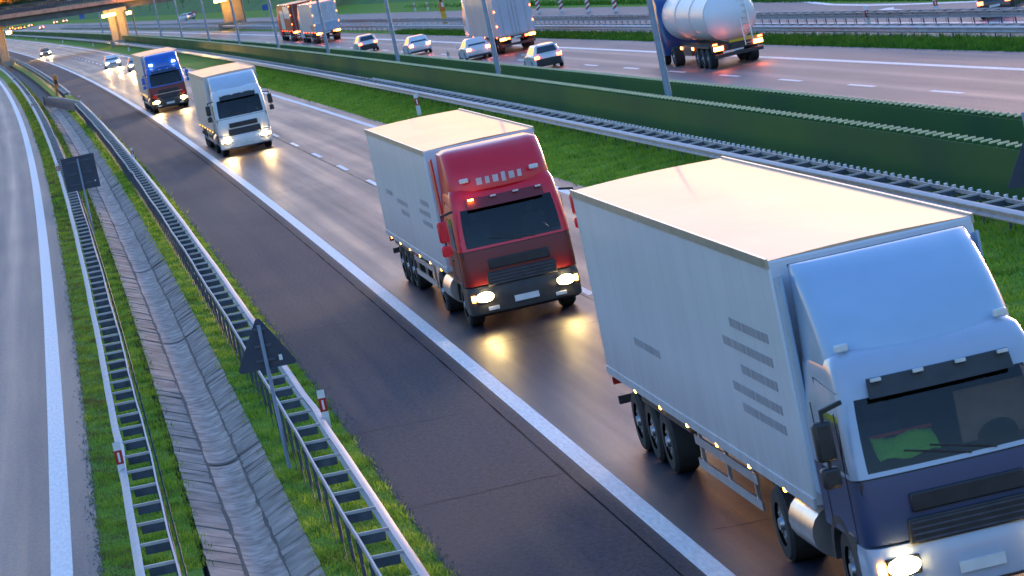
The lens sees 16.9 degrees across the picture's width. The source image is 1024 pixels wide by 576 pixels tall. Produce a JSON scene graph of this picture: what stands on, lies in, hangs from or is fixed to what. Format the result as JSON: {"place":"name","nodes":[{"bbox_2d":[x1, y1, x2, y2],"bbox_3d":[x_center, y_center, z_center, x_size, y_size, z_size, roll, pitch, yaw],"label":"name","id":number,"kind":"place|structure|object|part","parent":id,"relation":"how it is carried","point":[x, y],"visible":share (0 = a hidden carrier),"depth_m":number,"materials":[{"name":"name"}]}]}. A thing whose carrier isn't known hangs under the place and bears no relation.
{"place":"outdoors","nodes":[
{"label":"outdoors","id":0,"kind":"place"},
{"bbox_2d":[0,77,102,575],"bbox_3d":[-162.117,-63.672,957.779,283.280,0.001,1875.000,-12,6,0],"label":"slip road","id":1,"kind":"structure","parent":0,"point":[24,512],"depth_m":82.25,"materials":[{"name":"grey asphalt"}]},
{"bbox_2d":[0,81,72,575],"bbox_3d":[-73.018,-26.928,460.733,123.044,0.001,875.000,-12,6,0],"label":"slip road edge line","id":2,"kind":"object","parent":1,"relation":"on","point":[60,549],"visible":1,"depth_m":76.56,"materials":[{"name":"paint"}]},
{"bbox_2d":[0,0,1023,575],"bbox_3d":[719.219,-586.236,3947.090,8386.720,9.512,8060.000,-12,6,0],"label":"ground","id":3,"kind":"structure","parent":0,"point":[212,10],"depth_m":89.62,"materials":[{"name":"green plant"}]},
{"bbox_2d":[0,0,16,13],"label":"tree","id":4,"kind":"object","parent":3,"relation":"on","point":[3,4],"visible":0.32,"depth_m":1860.72,"materials":[{"name":"green plant"}]},
{"bbox_2d":[9,0,27,12],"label":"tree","id":5,"kind":"object","parent":3,"relation":"on","point":[17,2],"visible":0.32,"depth_m":1813.49,"materials":[{"name":"green plant"}]},
{"bbox_2d":[21,0,46,11],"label":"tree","id":6,"kind":"object","parent":3,"relation":"on","point":[29,1],"visible":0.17,"depth_m":1793.14,"materials":[{"name":"green plant"}]},
{"bbox_2d":[9,56,70,97],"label":"guard rail","id":7,"kind":"object","parent":3,"relation":"on","point":[62,91],"visible":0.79,"depth_m":391.22,"materials":[{"name":"metal"}]},
{"bbox_2d":[7,81,103,239],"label":"grass","id":8,"kind":"structure","parent":3,"relation":"on","point":[36,127],"depth_m":187.10,"materials":[{"name":"green plant"}]},
{"bbox_2d":[52,75,59,95],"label":"call pillar","id":9,"kind":"structure","parent":3,"relation":"on","point":[55,81],"depth_m":325.55,"materials":[{"name":"orange plastic"}]},
{"bbox_2d":[46,0,66,7],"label":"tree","id":10,"kind":"object","parent":3,"relation":"on","point":[55,1],"visible":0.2,"depth_m":1723.03,"materials":[{"name":"green plant"}]},
{"bbox_2d":[61,153,100,234],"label":"square sign","id":11,"kind":"object","parent":3,"relation":"on","point":[80,172],"visible":0.99,"depth_m":129.18,"materials":[{"name":"metal"}]},
{"bbox_2d":[0,65,187,575],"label":"guard rail","id":12,"kind":"object","parent":3,"relation":"on","point":[101,296],"visible":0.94,"depth_m":72.43,"materials":[{"name":"metal"}]},
{"bbox_2d":[112,442,124,480],"bbox_3d":[-6.792,3.018,59.821,0.135,0.717,0.076,-13,6,-7],"label":"delineator post","id":13,"kind":"object","parent":12,"relation":"attached to","point":[118,455],"visible":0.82,"depth_m":59.78,"materials":[{"name":"white plastic"}]},
{"bbox_2d":[96,1,103,33],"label":"street lamp","id":14,"kind":"object","parent":3,"relation":"on","point":[100,22],"visible":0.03,"depth_m":636.80,"materials":[{"name":"metal"}]},
{"bbox_2d":[57,237,146,575],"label":"grass","id":15,"kind":"structure","parent":3,"relation":"on","point":[116,478],"depth_m":72.76,"materials":[{"name":"green plant"}]},
{"bbox_2d":[0,0,246,66],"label":"road bridge","id":16,"kind":"structure","parent":3,"relation":"on","point":[113,12],"depth_m":532.02,"materials":[{"name":"concrete"}]},
{"bbox_2d":[66,99,197,240],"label":"grass","id":17,"kind":"structure","parent":3,"relation":"on","point":[117,171],"depth_m":154.08,"materials":[{"name":"green plant"}]},
{"bbox_2d":[130,7,137,35],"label":"street lamp","id":18,"kind":"object","parent":3,"relation":"on","point":[134,21],"visible":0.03,"depth_m":532.39,"materials":[{"name":"metal"}]},
{"bbox_2d":[75,230,214,575],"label":"grass","id":19,"kind":"structure","parent":3,"relation":"on","point":[121,296],"depth_m":68.62,"materials":[{"name":"green plant"}]},
{"bbox_2d":[153,0,161,36],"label":"street lamp","id":20,"kind":"object","parent":3,"relation":"on","point":[157,19],"visible":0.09,"depth_m":473.71,"materials":[{"name":"metal"}]},
{"bbox_2d":[173,0,183,38],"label":"street lamp","id":21,"kind":"object","parent":3,"relation":"on","point":[178,20],"visible":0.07,"depth_m":431.39,"materials":[{"name":"metal"}]},
{"bbox_2d":[45,107,325,575],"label":"drainage channel","id":22,"kind":"object","parent":3,"relation":"on","point":[246,523],"visible":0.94,"depth_m":70.61,"materials":[{"name":"concrete"}]},
{"bbox_2d":[200,0,210,40],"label":"street lamp","id":23,"kind":"object","parent":3,"relation":"on","point":[207,31],"visible":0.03,"depth_m":385.46,"materials":[{"name":"metal"}]},
{"bbox_2d":[230,0,240,43],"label":"street lamp","id":24,"kind":"object","parent":3,"relation":"on","point":[236,27],"visible":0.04,"depth_m":343.12,"materials":[{"name":"metal"}]},
{"bbox_2d":[43,96,429,575],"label":"guard rail","id":25,"kind":"object","parent":3,"relation":"on","point":[170,221],"visible":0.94,"depth_m":67.56,"materials":[{"name":"metal"}]},
{"bbox_2d":[316,389,331,428],"bbox_3d":[-3.325,2.150,61.071,0.135,0.717,0.076,-13,6,-7],"label":"delineator post","id":26,"kind":"object","parent":25,"relation":"attached to","point":[323,405],"visible":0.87,"depth_m":61.03,"materials":[{"name":"white plastic"}]},
{"bbox_2d":[56,217,457,575],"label":"roadside grit","id":27,"kind":"object","parent":3,"relation":"on","point":[435,553],"visible":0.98,"depth_m":65.46,"materials":[{"name":"grey gravel"}]},
{"bbox_2d":[262,4,267,14],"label":"square sign","id":28,"kind":"object","parent":3,"relation":"on","point":[265,7],"visible":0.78,"depth_m":557.58,"materials":[{"name":"blue metal"}]},
{"bbox_2d":[239,318,295,468],"bbox_3d":[-4.199,1.859,60.752,1.032,2.710,0.107,-12,6,0],"label":"triangular sign","id":29,"kind":"object","parent":3,"relation":"on","point":[266,349],"visible":1,"depth_m":60.71,"materials":[{"name":"metal"}]},
{"bbox_2d":[267,0,279,47],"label":"street lamp","id":30,"kind":"object","parent":3,"relation":"on","point":[274,27],"visible":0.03,"depth_m":299.79,"materials":[{"name":"metal"}]},
{"bbox_2d":[150,231,459,575],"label":"grass","id":31,"kind":"structure","parent":3,"relation":"on","point":[274,433],"depth_m":61.71,"materials":[{"name":"green plant"}]},
{"bbox_2d":[316,0,330,53],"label":"street lamp","id":32,"kind":"object","parent":3,"relation":"on","point":[323,28],"visible":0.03,"depth_m":256.76,"materials":[{"name":"metal"}]},
{"bbox_2d":[384,0,400,61],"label":"street lamp","id":33,"kind":"object","parent":3,"relation":"on","point":[396,52],"visible":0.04,"depth_m":212.73,"materials":[{"name":"metal"}]},
{"bbox_2d":[413,93,421,114],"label":"delineator post","id":34,"kind":"object","parent":3,"relation":"on","point":[417,104],"visible":1,"depth_m":163.54,"materials":[{"name":"white plastic"}]},
{"bbox_2d":[481,0,501,73],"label":"street lamp","id":35,"kind":"object","parent":3,"relation":"on","point":[492,42],"visible":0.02,"depth_m":169.69,"materials":[{"name":"metal"}]},
{"bbox_2d":[3,29,1023,114],"bbox_3d":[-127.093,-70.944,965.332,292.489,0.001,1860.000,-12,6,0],"label":"carriageway","id":36,"kind":"structure","parent":3,"relation":"on","point":[996,90],"depth_m":152.03,"materials":[{"name":"grey asphalt"}]},
{"bbox_2d":[276,0,312,40],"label":"box lorry","id":37,"kind":"object","parent":36,"relation":"on","point":[287,19],"visible":0.58,"depth_m":375.41,"materials":[{"name":"metal"}]},
{"bbox_2d":[288,4,299,30],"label":"rear door","id":38,"kind":"structure","parent":37,"relation":"in","point":[290,7],"depth_m":372.37,"materials":[{"name":"metal"}]},
{"bbox_2d":[297,0,340,43],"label":"box lorry","id":39,"kind":"object","parent":36,"relation":"on","point":[309,21],"visible":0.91,"depth_m":345.95,"materials":[{"name":"blue paint"}]},
{"bbox_2d":[311,3,325,29],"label":"rear door","id":40,"kind":"structure","parent":39,"relation":"in","point":[313,9],"depth_m":345.56,"materials":[{"name":"white metal"}]},
{"bbox_2d":[323,1,339,24],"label":"rear door","id":41,"kind":"structure","parent":39,"relation":"in","point":[329,8],"depth_m":345.73,"materials":[{"name":"white metal"}]},
{"bbox_2d":[351,34,378,49],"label":"car","id":42,"kind":"object","parent":36,"relation":"on","point":[366,42],"visible":0.84,"depth_m":291.43,"materials":[{"name":"white paint"}]},
{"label":"rear window","id":43,"kind":"part","parent":42,"relation":"part of","materials":[{"name":"black glass"}]},
{"bbox_2d":[401,34,431,54],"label":"car","id":44,"kind":"object","parent":36,"relation":"on","point":[417,43],"visible":0.93,"depth_m":261.73,"materials":[{"name":"white paint"}]},
{"bbox_2d":[456,36,491,59],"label":"car","id":45,"kind":"object","parent":36,"relation":"on","point":[478,46],"visible":0.96,"depth_m":231.95,"materials":[{"name":"white paint"}]},
{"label":"rear window","id":46,"kind":"part","parent":45,"relation":"part of","materials":[{"name":"grey glass"}]},
{"bbox_2d":[461,0,535,53],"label":"box lorry","id":47,"kind":"object","parent":36,"relation":"on","point":[510,20],"visible":0.62,"depth_m":232.11,"materials":[{"name":"metal"}]},
{"bbox_2d":[491,0,515,36],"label":"rear door","id":48,"kind":"structure","parent":47,"relation":"in","point":[503,7],"depth_m":231.77,"materials":[{"name":"white metal"}]},
{"bbox_2d":[510,0,534,32],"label":"rear door","id":49,"kind":"structure","parent":47,"relation":"in","point":[519,5],"depth_m":232.00,"materials":[{"name":"white metal"}]},
{"bbox_2d":[22,30,1023,70],"bbox_3d":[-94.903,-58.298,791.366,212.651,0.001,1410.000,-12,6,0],"label":"edge line","id":50,"kind":"object","parent":36,"relation":"on","point":[963,66],"visible":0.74,"depth_m":156.99,"materials":[{"name":"paint"}]},
{"bbox_2d":[522,42,563,66],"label":"car","id":51,"kind":"object","parent":36,"relation":"on","point":[544,54],"visible":0.78,"depth_m":199.48,"materials":[{"name":"white paint"}]},
{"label":"rear window","id":52,"kind":"part","parent":51,"relation":"part of","materials":[{"name":"black glass"}]},
{"bbox_2d":[266,42,964,93],"bbox_3d":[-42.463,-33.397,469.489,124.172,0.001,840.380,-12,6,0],"label":"lane dashes","id":53,"kind":"object","parent":36,"relation":"on","point":[737,76],"visible":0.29,"depth_m":148.34,"materials":[{"name":"paint"}]},
{"bbox_2d":[652,0,763,68],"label":"tanker lorry","id":54,"kind":"object","parent":36,"relation":"on","point":[706,33],"visible":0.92,"depth_m":167.11,"materials":[{"name":"metal"}]},
{"bbox_2d":[4,31,1023,204],"bbox_3d":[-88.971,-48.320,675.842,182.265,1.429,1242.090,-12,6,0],"label":"glare screen","id":55,"kind":"object","parent":3,"relation":"on","point":[967,162],"visible":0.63,"depth_m":107.80,"materials":[{"name":"green plastic"}]},
{"bbox_2d":[4,34,1023,229],"bbox_3d":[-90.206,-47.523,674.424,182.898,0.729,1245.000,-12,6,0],"label":"guard rail","id":56,"kind":"object","parent":3,"relation":"on","point":[994,209],"visible":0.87,"depth_m":105.50,"materials":[{"name":"metal"}]},
{"bbox_2d":[5,38,1023,575],"bbox_3d":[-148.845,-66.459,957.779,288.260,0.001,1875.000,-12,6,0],"label":"carriageway","id":57,"kind":"structure","parent":3,"relation":"on","point":[377,370],"depth_m":69.01,"materials":[{"name":"grey asphalt"}]},
{"bbox_2d":[39,47,50,57],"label":"car","id":58,"kind":"object","parent":57,"relation":"on","point":[45,51],"visible":1,"depth_m":563.23,"materials":[{"name":"metal"}]},
{"bbox_2d":[102,54,120,68],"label":"car","id":59,"kind":"object","parent":57,"relation":"on","point":[111,60],"visible":1,"depth_m":387.38,"materials":[{"name":"white paint"}]},
{"bbox_2d":[126,57,134,71],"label":"car","id":60,"kind":"object","parent":57,"relation":"on","point":[130,65],"visible":0.46,"depth_m":353.64,"materials":[{"name":"silver metal"}]},
{"bbox_2d":[131,47,188,112],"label":"articulated lorry","id":61,"kind":"object","parent":57,"relation":"on","point":[160,78],"visible":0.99,"depth_m":231.68,"materials":[{"name":"blue paint"}]},
{"bbox_2d":[187,62,273,155],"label":"articulated lorry","id":62,"kind":"object","parent":57,"relation":"on","point":[230,106],"visible":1,"depth_m":162.72,"materials":[{"name":"white paint"}]},
{"bbox_2d":[8,39,569,194],"bbox_3d":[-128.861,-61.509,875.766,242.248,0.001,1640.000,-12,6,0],"label":"edge line","id":63,"kind":"object","parent":57,"relation":"on","point":[373,126],"visible":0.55,"depth_m":189.15,"materials":[{"name":"paint"}]},
{"bbox_2d":[16,45,591,294],"bbox_3d":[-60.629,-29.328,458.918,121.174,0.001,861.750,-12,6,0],"label":"lane dashes","id":64,"kind":"object","parent":57,"relation":"on","point":[586,291],"visible":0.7,"depth_m":137.07,"materials":[{"name":"paint"}]},
{"bbox_2d":[8,50,735,575],"bbox_3d":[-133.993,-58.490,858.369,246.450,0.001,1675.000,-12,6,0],"label":"edge line","id":65,"kind":"object","parent":57,"relation":"on","point":[674,536],"visible":0.97,"depth_m":62.12,"materials":[{"name":"paint"}]},
{"bbox_2d":[72,67,772,575],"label":"asphalt seams","id":66,"kind":"object","parent":57,"relation":"on","point":[442,363],"visible":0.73,"depth_m":68.57,"materials":[{"name":"black asphalt"}]},
{"bbox_2d":[364,108,581,325],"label":"articulated lorry","id":67,"kind":"object","parent":57,"relation":"on","point":[472,206],"visible":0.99,"depth_m":75.09,"materials":[{"name":"red paint"}]},
{"bbox_2d":[447,219,456,249],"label":"side window","id":68,"kind":"structure","parent":67,"relation":"in","point":[449,225],"depth_m":75.34,"materials":[{"name":"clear glass"}]},
{"bbox_2d":[569,156,1023,575],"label":"articulated lorry","id":69,"kind":"object","parent":57,"relation":"on","point":[841,365],"visible":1,"depth_m":41.03,"materials":[{"name":"blue paint"}]},
{"bbox_2d":[823,413,848,475],"bbox_3d":[3.700,1.771,39.579,0.030,0.650,1.010,-13,6,-7],"label":"side window","id":70,"kind":"structure","parent":69,"relation":"in","point":[838,462],"depth_m":39.44,"materials":[{"name":"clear glass"}]},
{"bbox_2d":[28,31,1023,143],"bbox_3d":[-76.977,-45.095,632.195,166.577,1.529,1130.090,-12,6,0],"label":"glare screen","id":71,"kind":"object","parent":3,"relation":"on","point":[993,125],"visible":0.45,"depth_m":120.59,"materials":[{"name":"green plastic"}]},
{"bbox_2d":[59,23,1023,38],"bbox_3d":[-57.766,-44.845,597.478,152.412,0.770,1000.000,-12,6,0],"label":"guard rail","id":72,"kind":"object","parent":3,"relation":"on","point":[955,28],"visible":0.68,"depth_m":174.62,"materials":[{"name":"metal"}]},
{"bbox_2d":[646,0,672,96],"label":"street lamp","id":73,"kind":"object","parent":3,"relation":"on","point":[661,60],"visible":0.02,"depth_m":125.65,"materials":[{"name":"metal"}]},
{"bbox_2d":[404,0,977,7],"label":"grass","id":74,"kind":"structure","parent":3,"relation":"on","point":[579,2],"depth_m":284.76,"materials":[{"name":"green plant"}]},
{"bbox_2d":[390,28,1023,51],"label":"grass","id":75,"kind":"structure","parent":3,"relation":"on","point":[942,41],"depth_m":164.61,"materials":[{"name":"green plant"}]},
{"bbox_2d":[1008,112,1023,188],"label":"triangular sign","id":76,"kind":"object","parent":3,"relation":"on","point":[1016,179],"visible":1,"depth_m":62.91,"materials":[{"name":"metal"}]},
{"bbox_2d":[25,2,1023,37],"bbox_3d":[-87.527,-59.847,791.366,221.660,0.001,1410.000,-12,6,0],"label":"slip road","id":77,"kind":"structure","parent":0,"point":[582,11],"depth_m":277.11,"materials":[{"name":"grey asphalt"}]},
{"bbox_2d":[179,12,194,20],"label":"car","id":78,"kind":"object","parent":77,"relation":"on","point":[185,16],"visible":0.78,"depth_m":704.75,"materials":[{"name":"white paint"}]},
{"bbox_2d":[438,0,447,23],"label":"marker column","id":79,"kind":"structure","parent":77,"relation":"on","point":[442,9],"depth_m":317.45,"materials":[{"name":"yellow metal"}]},
{"bbox_2d":[535,0,540,12],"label":"marker board","id":80,"kind":"object","parent":77,"relation":"on","point":[537,6],"visible":1,"depth_m":299.09,"materials":[{"name":"white plastic"}]},
{"bbox_2d":[66,7,1023,26],"bbox_3d":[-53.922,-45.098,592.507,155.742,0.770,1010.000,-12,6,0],"label":"guard rail","id":81,"kind":"object","parent":77,"relation":"on","point":[946,13],"visible":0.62,"depth_m":187.25,"materials":[{"name":"metal"}]},
{"bbox_2d":[558,0,563,11],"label":"marker board","id":82,"kind":"object","parent":77,"relation":"on","point":[560,4],"visible":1,"depth_m":289.75,"materials":[{"name":"white plastic"}]},
{"bbox_2d":[584,0,590,11],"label":"marker board","id":83,"kind":"object","parent":77,"relation":"on","point":[587,5],"visible":1,"depth_m":276.83,"materials":[{"name":"white plastic"}]},
{"bbox_2d":[611,0,617,11],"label":"marker board","id":84,"kind":"object","parent":77,"relation":"on","point":[614,5],"visible":1,"depth_m":264.78,"materials":[{"name":"white plastic"}]},
{"bbox_2d":[863,6,870,22],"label":"delineator post","id":85,"kind":"object","parent":77,"relation":"on","point":[866,17],"visible":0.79,"depth_m":174.74,"materials":[{"name":"white plastic"}]},
{"bbox_2d":[755,22,1023,23],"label":"slip edge line","id":86,"kind":"object","parent":77,"relation":"on","point":[922,22],"visible":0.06,"depth_m":166.32,"materials":[{"name":"paint"}]},
{"bbox_2d":[933,0,937,8],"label":"delineator post","id":87,"kind":"object","parent":77,"relation":"on","point":[935,4],"visible":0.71,"depth_m":174.45,"materials":[{"name":"white plastic"}]},
{"bbox_2d":[977,0,1023,18],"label":"car","id":88,"kind":"object","parent":77,"relation":"on","point":[997,3],"visible":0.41,"depth_m":160.33,"materials":[{"name":"paint"}]},
{"bbox_2d":[753,1,1023,11],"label":"branch road","id":89,"kind":"structure","parent":0,"point":[798,6],"depth_m":202.18,"materials":[{"name":"grey asphalt"}]},
{"bbox_2d":[806,1,976,5],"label":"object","id":90,"kind":"object","parent":89,"relation":"on","point":[883,4],"visible":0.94,"depth_m":194.66,"materials":[{"name":"paint"}]},
{"bbox_2d":[880,7,904,9],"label":"lane arrow","id":91,"kind":"object","parent":89,"relation":"on","point":[891,8],"visible":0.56,"depth_m":187.12,"materials":[{"name":"paint"}]}
]}

